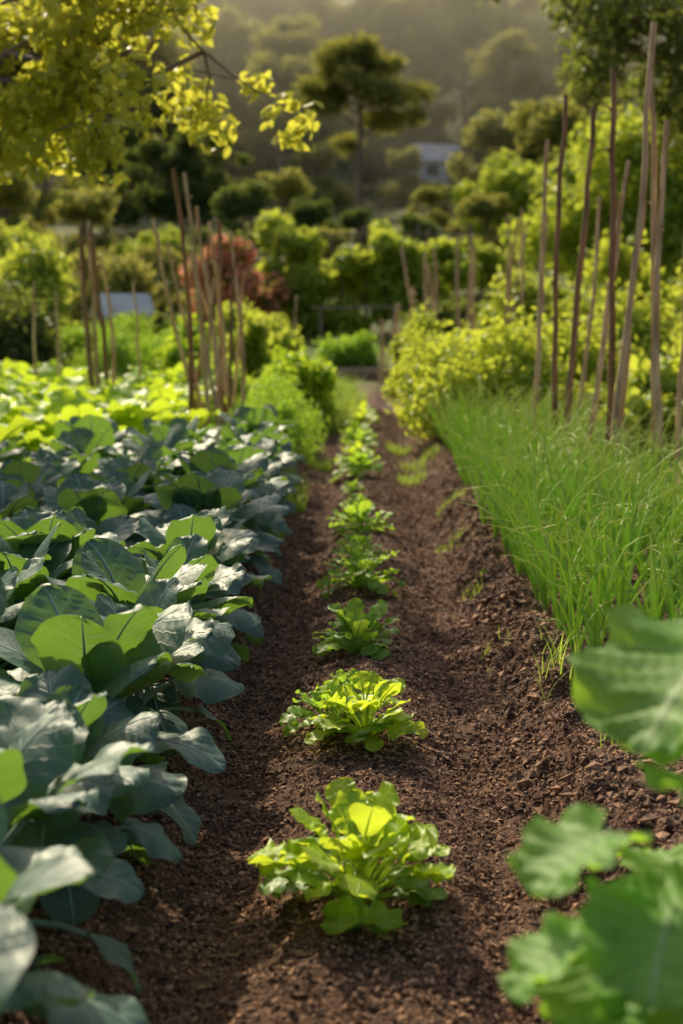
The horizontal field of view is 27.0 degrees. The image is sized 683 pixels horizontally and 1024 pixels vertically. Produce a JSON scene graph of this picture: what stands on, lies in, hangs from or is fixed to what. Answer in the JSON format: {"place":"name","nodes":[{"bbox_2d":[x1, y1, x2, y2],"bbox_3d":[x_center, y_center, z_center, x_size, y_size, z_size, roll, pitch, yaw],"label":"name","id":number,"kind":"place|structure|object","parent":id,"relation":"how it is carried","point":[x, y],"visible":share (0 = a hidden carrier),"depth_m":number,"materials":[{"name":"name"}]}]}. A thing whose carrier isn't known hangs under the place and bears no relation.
{"place":"outdoors","nodes":[
{"label":"outdoors","id":0,"kind":"place"},
{"bbox_2d":[0,0,682,1023],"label":"ground","id":1,"kind":"structure","parent":0,"point":[390,210],"depth_m":3.36,"materials":[{"name":"soil"}]},
{"bbox_2d":[0,900,35,1012],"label":"collard plant","id":2,"kind":"object","parent":1,"relation":"on","point":[17,941],"visible":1,"depth_m":1.56,"materials":[{"name":"green plant"}]},
{"bbox_2d":[0,554,50,670],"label":"collard plant","id":3,"kind":"object","parent":1,"relation":"on","point":[12,578],"visible":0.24,"depth_m":3.79,"materials":[{"name":"green plant"}]},
{"bbox_2d":[0,165,64,248],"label":"garden tree","id":4,"kind":"object","parent":1,"relation":"on","point":[14,194],"visible":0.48,"depth_m":37.11,"materials":[{"name":"green plant"}]},
{"bbox_2d":[0,459,65,505],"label":"collard plant","id":5,"kind":"object","parent":1,"relation":"on","point":[26,471],"visible":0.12,"depth_m":6.24,"materials":[{"name":"green plant"}]},
{"bbox_2d":[0,522,72,669],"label":"collard plant","id":6,"kind":"object","parent":1,"relation":"on","point":[58,552],"visible":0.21,"depth_m":4.13,"materials":[{"name":"green plant"}]},
{"bbox_2d":[0,282,78,368],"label":"laurel shrub","id":7,"kind":"object","parent":1,"relation":"on","point":[16,330],"visible":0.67,"depth_m":15.24,"materials":[{"name":"green plant"}]},
{"bbox_2d":[0,233,79,354],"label":"hazel hedge","id":8,"kind":"object","parent":1,"relation":"on","point":[27,264],"visible":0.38,"depth_m":21.47,"materials":[{"name":"green plant"}]},
{"bbox_2d":[0,129,85,234],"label":"garden tree","id":9,"kind":"object","parent":1,"relation":"on","point":[41,212],"visible":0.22,"depth_m":44.23,"materials":[{"name":"green plant"}]},
{"bbox_2d":[0,373,100,410],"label":"chard plant","id":10,"kind":"object","parent":1,"relation":"on","point":[36,398],"visible":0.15,"depth_m":10.37,"materials":[{"name":"green plant"}]},
{"bbox_2d":[0,506,119,598],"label":"collard plant","id":11,"kind":"object","parent":1,"relation":"on","point":[25,527],"visible":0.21,"depth_m":4.42,"materials":[{"name":"green plant"}]},
{"bbox_2d":[1,388,145,460],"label":"chard plant","id":12,"kind":"object","parent":1,"relation":"on","point":[66,404],"visible":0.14,"depth_m":8.96,"materials":[{"name":"green plant"}]},
{"bbox_2d":[0,799,148,1023],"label":"collard plant","id":13,"kind":"object","parent":1,"relation":"on","point":[27,875],"visible":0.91,"depth_m":1.85,"materials":[{"name":"green plant"}]},
{"bbox_2d":[0,698,153,1010],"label":"collard plant","id":14,"kind":"object","parent":1,"relation":"on","point":[47,779],"visible":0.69,"depth_m":2.31,"materials":[{"name":"green plant"}]},
{"bbox_2d":[50,427,121,458],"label":"collard plant","id":15,"kind":"object","parent":1,"relation":"on","point":[83,440],"visible":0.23,"depth_m":7.40,"materials":[{"name":"green plant"}]},
{"bbox_2d":[50,185,124,277],"bbox_3d":[-6.303,-6.823,35.526,2.556,2.599,2.570,6,10,36],"label":"garden tree","id":16,"kind":"object","parent":1,"relation":"on","point":[83,207],"visible":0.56,"depth_m":35.11,"materials":[{"name":"green plant"}]},
{"bbox_2d":[43,414,132,457],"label":"collard plant","id":17,"kind":"object","parent":1,"relation":"on","point":[95,424],"visible":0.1,"depth_m":7.74,"materials":[{"name":"green plant"}]},
{"bbox_2d":[0,664,186,925],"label":"collard plant","id":18,"kind":"object","parent":1,"relation":"on","point":[142,789],"visible":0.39,"depth_m":2.64,"materials":[{"name":"green plant"}]},
{"bbox_2d":[50,118,151,233],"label":"garden tree","id":19,"kind":"object","parent":1,"relation":"on","point":[127,213],"visible":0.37,"depth_m":46.46,"materials":[{"name":"green plant"}]},
{"bbox_2d":[39,472,165,526],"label":"collard plant","id":20,"kind":"object","parent":1,"relation":"on","point":[98,501],"visible":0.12,"depth_m":5.24,"materials":[{"name":"green plant"}]},
{"bbox_2d":[63,506,142,580],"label":"collard plant","id":21,"kind":"object","parent":1,"relation":"on","point":[121,526],"visible":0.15,"depth_m":4.98,"materials":[{"name":"green plant"}]},
{"bbox_2d":[48,310,158,368],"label":"fennel bush","id":22,"kind":"object","parent":1,"relation":"on","point":[78,335],"visible":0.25,"depth_m":18.79,"materials":[{"name":"green plant"}]},
{"bbox_2d":[63,245,161,335],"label":"hazel hedge","id":23,"kind":"object","parent":1,"relation":"on","point":[122,273],"visible":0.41,"depth_m":25.28,"materials":[{"name":"green plant"}]},
{"bbox_2d":[0,584,225,844],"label":"collard plant","id":24,"kind":"object","parent":1,"relation":"on","point":[122,655],"visible":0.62,"depth_m":3.00,"materials":[{"name":"green plant"}]},
{"bbox_2d":[38,384,188,438],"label":"chard plant","id":25,"kind":"object","parent":1,"relation":"on","point":[157,408],"visible":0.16,"depth_m":9.35,"materials":[{"name":"green plant"}]},
{"bbox_2d":[70,317,164,378],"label":"fennel bush","id":26,"kind":"object","parent":1,"relation":"on","point":[125,357],"visible":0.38,"depth_m":15.80,"materials":[{"name":"green plant"}]},
{"bbox_2d":[90,293,154,330],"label":"chicken coop","id":27,"kind":"structure","parent":1,"relation":"on","point":[122,302],"depth_m":23.16,"materials":[{"name":"grey wood"}]},
{"bbox_2d":[89,470,163,557],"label":"collard plant","id":28,"kind":"object","parent":1,"relation":"on","point":[132,501],"visible":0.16,"depth_m":5.70,"materials":[{"name":"green plant"}]},
{"bbox_2d":[13,577,244,756],"bbox_3d":[-0.496,0.396,3.466,0.516,0.457,0.509,2,9,13],"label":"collard plant","id":29,"kind":"object","parent":1,"relation":"on","point":[211,636],"visible":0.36,"depth_m":3.44,"materials":[{"name":"green plant"}]},
{"bbox_2d":[45,537,236,716],"bbox_3d":[-0.568,0.313,3.801,0.588,0.461,0.565,1,9,6],"label":"collard plant","id":30,"kind":"object","parent":1,"relation":"on","point":[114,570],"visible":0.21,"depth_m":3.79,"materials":[{"name":"green plant"}]},
{"bbox_2d":[110,222,204,289],"bbox_3d":[-4.281,-5.907,33.623,2.153,1.852,2.348,-4,10,-27],"label":"garden tree","id":31,"kind":"object","parent":1,"relation":"on","point":[172,237],"visible":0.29,"depth_m":33.21,"materials":[{"name":"green plant"}]},
{"bbox_2d":[97,396,220,433],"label":"chard plant","id":32,"kind":"object","parent":1,"relation":"on","point":[166,417],"visible":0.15,"depth_m":9.18,"materials":[{"name":"green plant"}]},
{"bbox_2d":[131,244,191,316],"bbox_3d":[-3.815,-4.713,29.671,1.704,1.733,1.714,3,9,22],"label":"garden tree","id":33,"kind":"object","parent":1,"relation":"on","point":[146,253],"visible":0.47,"depth_m":29.41,"materials":[{"name":"green plant"}]},
{"bbox_2d":[108,423,214,478],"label":"collard plant","id":34,"kind":"object","parent":1,"relation":"on","point":[174,442],"visible":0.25,"depth_m":7.20,"materials":[{"name":"green plant"}]},
{"bbox_2d":[0,0,323,191],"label":"hazel tree","id":35,"kind":"object","parent":1,"relation":"on","point":[60,58],"visible":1,"depth_m":7.60,"materials":[{"name":"yellow plant"}]},
{"bbox_2d":[122,132,216,229],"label":"garden tree","id":36,"kind":"object","parent":1,"relation":"on","point":[167,156],"visible":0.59,"depth_m":48.19,"materials":[{"name":"green plant"}]},
{"bbox_2d":[152,309,212,377],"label":"bean bush","id":37,"kind":"object","parent":1,"relation":"on","point":[168,355],"visible":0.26,"depth_m":14.56,"materials":[{"name":"green plant"}]},
{"bbox_2d":[171,168,195,411],"bbox_3d":[-1.117,-1.388,10.136,0.146,2.074,0.075,-5,10,-28],"label":"bean pole","id":38,"kind":"object","parent":1,"relation":"on","point":[189,327],"visible":0.87,"depth_m":10.12,"materials":[{"name":"brown wood"}]},
{"bbox_2d":[182,173,210,425],"bbox_3d":[-0.998,-1.349,9.989,0.229,2.027,0.070,5,10,31],"label":"bean pole","id":39,"kind":"object","parent":1,"relation":"on","point":[202,341],"visible":0.84,"depth_m":9.94,"materials":[{"name":"brown wood"}]},
{"bbox_2d":[124,505,271,644],"bbox_3d":[-0.492,0.224,4.608,0.530,0.475,0.537,7,11,40],"label":"collard plant","id":40,"kind":"object","parent":1,"relation":"on","point":[229,546],"visible":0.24,"depth_m":4.56,"materials":[{"name":"green plant"}]},
{"bbox_2d":[131,503,265,601],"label":"collard plant","id":41,"kind":"object","parent":1,"relation":"on","point":[176,511],"visible":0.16,"depth_m":5.01,"materials":[{"name":"green plant"}]},
{"bbox_2d":[137,533,260,671],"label":"collard plant","id":42,"kind":"object","parent":1,"relation":"on","point":[223,581],"visible":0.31,"depth_m":4.24,"materials":[{"name":"green plant"}]},
{"bbox_2d":[157,125,254,227],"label":"garden tree","id":43,"kind":"object","parent":1,"relation":"on","point":[201,197],"visible":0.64,"depth_m":47.42,"materials":[{"name":"green plant"}]},
{"bbox_2d":[132,465,283,585],"bbox_3d":[-0.512,0.075,5.341,0.622,0.499,0.605,4,9,24],"label":"collard plant","id":44,"kind":"object","parent":1,"relation":"on","point":[219,487],"visible":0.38,"depth_m":5.26,"materials":[{"name":"green plant"}]},
{"bbox_2d":[149,448,288,556],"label":"collard plant","id":45,"kind":"object","parent":1,"relation":"on","point":[205,461],"visible":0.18,"depth_m":6.13,"materials":[{"name":"green plant"}]},
{"bbox_2d":[178,233,264,338],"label":"rose bush","id":46,"kind":"object","parent":1,"relation":"on","point":[245,253],"visible":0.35,"depth_m":25.38,"materials":[{"name":"red plant"}]},
{"bbox_2d":[162,471,290,571],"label":"collard plant","id":47,"kind":"object","parent":1,"relation":"on","point":[267,519],"visible":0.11,"depth_m":5.70,"materials":[{"name":"green plant"}]},
{"bbox_2d":[170,441,291,538],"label":"collard plant","id":48,"kind":"object","parent":1,"relation":"on","point":[239,453],"visible":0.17,"depth_m":6.45,"materials":[{"name":"green plant"}]},
{"bbox_2d":[210,178,295,259],"bbox_3d":[-2.558,-7.950,39.298,2.169,2.575,2.210,-3,9,-22],"label":"garden tree","id":49,"kind":"object","parent":1,"relation":"on","point":[246,197],"visible":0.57,"depth_m":38.71,"materials":[{"name":"green plant"}]},
{"bbox_2d":[215,404,305,475],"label":"collard plant","id":50,"kind":"object","parent":1,"relation":"on","point":[249,419],"visible":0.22,"depth_m":8.64,"materials":[{"name":"green plant"}]},
{"bbox_2d":[226,312,306,388],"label":"bean bush","id":51,"kind":"object","parent":1,"relation":"on","point":[261,340],"visible":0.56,"depth_m":15.54,"materials":[{"name":"green plant"}]},
{"bbox_2d":[251,271,290,315],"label":"rose bush","id":52,"kind":"object","parent":1,"relation":"on","point":[275,290],"visible":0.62,"depth_m":26.45,"materials":[{"name":"red plant"}]},
{"bbox_2d":[220,391,327,462],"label":"carrot tops","id":53,"kind":"object","parent":1,"relation":"on","point":[299,436],"visible":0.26,"depth_m":9.90,"materials":[{"name":"green plant"}]},
{"bbox_2d":[233,48,318,203],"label":"pine tree","id":54,"kind":"object","parent":1,"relation":"on","point":[283,71],"visible":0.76,"depth_m":59.55,"materials":[{"name":"green plant"}]},
{"bbox_2d":[236,364,330,451],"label":"carrot tops","id":55,"kind":"object","parent":1,"relation":"on","point":[271,391],"visible":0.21,"depth_m":10.80,"materials":[{"name":"green plant"}]},
{"bbox_2d":[247,166,325,230],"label":"garden tree","id":56,"kind":"object","parent":1,"relation":"on","point":[288,185],"visible":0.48,"depth_m":41.71,"materials":[{"name":"green plant"}]},
{"bbox_2d":[247,340,339,423],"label":"parsley bush","id":57,"kind":"object","parent":1,"relation":"on","point":[317,380],"visible":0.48,"depth_m":12.71,"materials":[{"name":"green plant"}]},
{"bbox_2d":[288,196,343,232],"bbox_3d":[-0.909,-7.979,40.249,1.658,1.931,1.626,3,9,21],"label":"garden tree","id":58,"kind":"object","parent":1,"relation":"on","point":[308,212],"visible":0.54,"depth_m":39.77,"materials":[{"name":"green plant"}]},
{"bbox_2d":[283,140,354,210],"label":"garden tree","id":59,"kind":"object","parent":1,"relation":"on","point":[338,194],"visible":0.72,"depth_m":56.29,"materials":[{"name":"green plant"}]},
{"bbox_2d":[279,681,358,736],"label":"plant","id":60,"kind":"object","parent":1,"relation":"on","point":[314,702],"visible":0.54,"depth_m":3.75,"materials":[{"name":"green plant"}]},
{"bbox_2d":[0,0,668,202],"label":"distant forest","id":61,"kind":"object","parent":1,"relation":"on","point":[283,28],"visible":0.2,"depth_m":64.54,"materials":[{"name":"green plant"}]},
{"bbox_2d":[312,329,379,366],"bbox_3d":[0.103,-2.503,22.409,1.150,0.762,1.440,0,9,1],"label":"herb mound","id":62,"kind":"object","parent":1,"relation":"on","point":[358,349],"visible":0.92,"depth_m":21.99,"materials":[{"name":"green plant"}]},
{"bbox_2d":[247,777,455,937],"bbox_3d":[0.028,0.629,2.645,0.402,0.241,0.392,-3,9,-22],"label":"lettuce plant","id":63,"kind":"object","parent":1,"relation":"on","point":[372,818],"visible":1,"depth_m":2.62,"materials":[{"name":"green plant"}]},
{"bbox_2d":[312,598,398,659],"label":"mustard seedling","id":64,"kind":"object","parent":1,"relation":"on","point":[355,625],"visible":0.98,"depth_m":4.54,"materials":[{"name":"green plant"}]},
{"bbox_2d":[326,498,394,535],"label":"mustard seedling","id":65,"kind":"object","parent":1,"relation":"on","point":[361,510],"visible":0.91,"depth_m":6.89,"materials":[{"name":"green plant"}]},
{"bbox_2d":[317,538,404,599],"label":"mustard seedling","id":66,"kind":"object","parent":1,"relation":"on","point":[357,562],"visible":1,"depth_m":5.48,"materials":[{"name":"green plant"}]},
{"bbox_2d":[248,208,481,335],"bbox_3d":[0.331,-4.502,27.679,4.729,2.757,2.114,0,9,1],"label":"grape vine","id":67,"kind":"object","parent":1,"relation":"on","point":[378,267],"visible":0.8,"depth_m":27.11,"materials":[{"name":"green plant"}]},
{"bbox_2d":[290,28,440,232],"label":"pine tree","id":68,"kind":"object","parent":1,"relation":"on","point":[372,80],"visible":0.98,"depth_m":46.80,"materials":[{"name":"green plant"}]},
{"bbox_2d":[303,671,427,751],"bbox_3d":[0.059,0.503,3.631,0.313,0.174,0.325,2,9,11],"label":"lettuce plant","id":69,"kind":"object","parent":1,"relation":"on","point":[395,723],"visible":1,"depth_m":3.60,"materials":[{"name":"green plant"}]},
{"bbox_2d":[260,224,474,344],"bbox_3d":[0.450,-3.960,25.482,4.200,2.600,4.707,0,9,1],"label":"wooden trellis","id":70,"kind":"object","parent":1,"relation":"on","point":[366,307],"visible":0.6,"depth_m":27.52,"materials":[{"name":"brown wood"}]},
{"bbox_2d":[335,122,409,191],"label":"garden tree","id":71,"kind":"object","parent":1,"relation":"on","point":[374,152],"visible":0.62,"depth_m":61.87,"materials":[{"name":"green plant"}]},
{"bbox_2d":[358,0,447,152],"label":"pine tree","id":72,"kind":"object","parent":1,"relation":"on","point":[393,15],"visible":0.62,"depth_m":68.67,"materials":[{"name":"green plant"}]},
{"bbox_2d":[374,145,432,203],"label":"garden tree","id":73,"kind":"object","parent":1,"relation":"on","point":[407,158],"visible":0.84,"depth_m":58.09,"materials":[{"name":"green plant"}]},
{"bbox_2d":[380,301,448,407],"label":"currant bush","id":74,"kind":"object","parent":1,"relation":"on","point":[427,324],"visible":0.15,"depth_m":14.35,"materials":[{"name":"green plant"}]},
{"bbox_2d":[382,320,475,399],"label":"currant bush","id":75,"kind":"object","parent":1,"relation":"on","point":[415,348],"visible":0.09,"depth_m":12.58,"materials":[{"name":"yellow plant"}]},
{"bbox_2d":[405,185,454,229],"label":"garden tree","id":76,"kind":"object","parent":1,"relation":"on","point":[425,195],"visible":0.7,"depth_m":48.63,"materials":[{"name":"green plant"}]},
{"bbox_2d":[408,143,464,187],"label":"white shed","id":77,"kind":"structure","parent":1,"relation":"on","point":[434,158],"depth_m":63.53,"materials":[{"name":"paint"}]},
{"bbox_2d":[398,294,486,336],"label":"laurel shrub","id":78,"kind":"object","parent":1,"relation":"on","point":[449,311],"visible":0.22,"depth_m":21.44,"materials":[{"name":"green plant"}]},
{"bbox_2d":[409,0,515,153],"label":"pine tree","id":79,"kind":"object","parent":1,"relation":"on","point":[467,22],"visible":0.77,"depth_m":68.82,"materials":[{"name":"green plant"}]},
{"bbox_2d":[279,371,666,746],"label":"weed grass","id":80,"kind":"structure","parent":1,"relation":"on","point":[343,393],"depth_m":9.85,"materials":[{"name":"green plant"}]},
{"bbox_2d":[445,191,518,255],"bbox_3d":[3.982,-7.769,39.278,2.142,2.166,2.130,8,12,43],"label":"garden tree","id":81,"kind":"object","parent":1,"relation":"on","point":[482,206],"visible":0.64,"depth_m":38.89,"materials":[{"name":"green plant"}]},
{"bbox_2d":[384,289,580,442],"bbox_3d":[1.090,-1.041,10.806,1.542,1.285,1.938,0,9,1],"label":"currant bush","id":82,"kind":"object","parent":1,"relation":"on","point":[486,359],"visible":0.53,"depth_m":10.50,"materials":[{"name":"yellow plant"}]},
{"bbox_2d":[439,235,527,296],"bbox_3d":[3.101,-5.503,32.399,2.113,1.667,1.938,5,10,30],"label":"garden tree","id":83,"kind":"object","parent":1,"relation":"on","point":[488,257],"visible":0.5,"depth_m":32.12,"materials":[{"name":"green plant"}]},
{"bbox_2d":[447,148,542,239],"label":"garden tree","id":84,"kind":"object","parent":1,"relation":"on","point":[504,175],"visible":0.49,"depth_m":40.46,"materials":[{"name":"green plant"}]},
{"bbox_2d":[461,24,547,114],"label":"pine tree","id":85,"kind":"object","parent":1,"relation":"on","point":[499,50],"visible":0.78,"depth_m":63.12,"materials":[{"name":"green plant"}]},
{"bbox_2d":[470,262,574,338],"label":"bramble shrub","id":86,"kind":"object","parent":1,"relation":"on","point":[496,303],"visible":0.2,"depth_m":19.23,"materials":[{"name":"green plant"}]},
{"bbox_2d":[394,357,682,653],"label":"onion row","id":87,"kind":"object","parent":1,"relation":"on","point":[631,511],"visible":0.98,"depth_m":5.56,"materials":[{"name":"green plant"}]},
{"bbox_2d":[528,140,548,452],"bbox_3d":[1.223,-1.240,8.875,0.109,2.113,0.075,0,9,1],"label":"bean pole","id":88,"kind":"object","parent":1,"relation":"on","point":[542,232],"visible":0.78,"depth_m":8.84,"materials":[{"name":"brown wood"}]},
{"bbox_2d":[505,95,586,165],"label":"garden tree","id":89,"kind":"object","parent":1,"relation":"on","point":[542,124],"visible":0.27,"depth_m":47.56,"materials":[{"name":"green plant"}]},
{"bbox_2d":[451,298,644,403],"bbox_3d":[1.701,-1.214,12.143,1.610,1.212,1.627,0,9,1],"label":"currant bush","id":90,"kind":"object","parent":1,"relation":"on","point":[593,355],"visible":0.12,"depth_m":11.56,"materials":[{"name":"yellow plant"}]},
{"bbox_2d":[550,94,567,447],"bbox_3d":[1.187,-1.157,7.909,0.071,2.249,0.082,-3,9,-21],"label":"bean pole","id":91,"kind":"object","parent":1,"relation":"on","point":[559,169],"visible":0.84,"depth_m":7.87,"materials":[{"name":"brown wood"}]},
{"bbox_2d":[509,140,608,249],"bbox_3d":[6.659,-8.380,39.193,4.306,3.705,4.695,3,9,18],"label":"garden tree","id":92,"kind":"object","parent":1,"relation":"on","point":[568,176],"visible":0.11,"depth_m":38.32,"materials":[{"name":"green plant"}]},
{"bbox_2d":[476,0,682,155],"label":"oak tree","id":93,"kind":"object","parent":1,"relation":"on","point":[619,25],"visible":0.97,"depth_m":14.08,"materials":[{"name":"green plant"}]},
{"bbox_2d":[563,106,595,450],"bbox_3d":[1.288,-1.119,7.849,0.218,2.189,0.066,-6,10,-34],"label":"bean pole","id":94,"kind":"object","parent":1,"relation":"on","point":[576,324],"visible":0.84,"depth_m":7.84,"materials":[{"name":"brown wood"}]},
{"bbox_2d":[498,97,682,301],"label":"elder tree","id":95,"kind":"object","parent":1,"relation":"on","point":[628,140],"visible":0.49,"depth_m":24.87,"materials":[{"name":"green plant"}]},
{"bbox_2d":[499,605,682,1023],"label":"squash plant","id":96,"kind":"object","parent":1,"relation":"on","point":[621,962],"visible":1,"depth_m":1.52,"materials":[{"name":"green plant"}]},
{"bbox_2d":[582,195,622,498],"bbox_3d":[1.379,-0.841,7.644,0.315,1.698,0.051,-8,12,-43],"label":"bean pole","id":97,"kind":"object","parent":1,"relation":"on","point":[603,345],"visible":0.59,"depth_m":7.67,"materials":[{"name":"brown wood"}]},
{"bbox_2d":[605,68,616,450],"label":"bean pole","id":98,"kind":"object","parent":1,"relation":"on","point":[612,308],"visible":0.81,"depth_m":7.34,"materials":[{"name":"brown wood"}]},
{"bbox_2d":[563,222,682,340],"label":"bramble shrub","id":99,"kind":"object","parent":1,"relation":"on","point":[623,271],"visible":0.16,"depth_m":18.02,"materials":[{"name":"green plant"}]},
{"bbox_2d":[571,342,682,458],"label":"bush","id":100,"kind":"object","parent":1,"relation":"on","point":[639,379],"visible":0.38,"depth_m":9.94,"materials":[{"name":"green plant"}]},
{"bbox_2d":[607,21,656,496],"bbox_3d":[1.431,-1.157,7.126,0.264,2.520,0.051,-3,9,-22],"label":"bean pole","id":101,"kind":"object","parent":1,"relation":"on","point":[624,346],"visible":0.73,"depth_m":7.10,"materials":[{"name":"brown wood"}]},
{"bbox_2d":[583,276,681,382],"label":"currant bush","id":102,"kind":"object","parent":1,"relation":"on","point":[641,324],"visible":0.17,"depth_m":12.19,"materials":[{"name":"green plant"}]},
{"bbox_2d":[649,80,659,462],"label":"bean pole","id":103,"kind":"object","parent":1,"relation":"on","point":[653,201],"visible":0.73,"depth_m":7.13,"materials":[{"name":"brown wood"}]},
{"bbox_2d":[651,120,669,474],"bbox_3d":[1.610,-0.928,7.154,0.077,2.041,0.135,-3,9,-18],"label":"bean pole","id":104,"kind":"object","parent":1,"relation":"on","point":[655,304],"visible":0.86,"depth_m":7.14,"materials":[{"name":"brown wood"}]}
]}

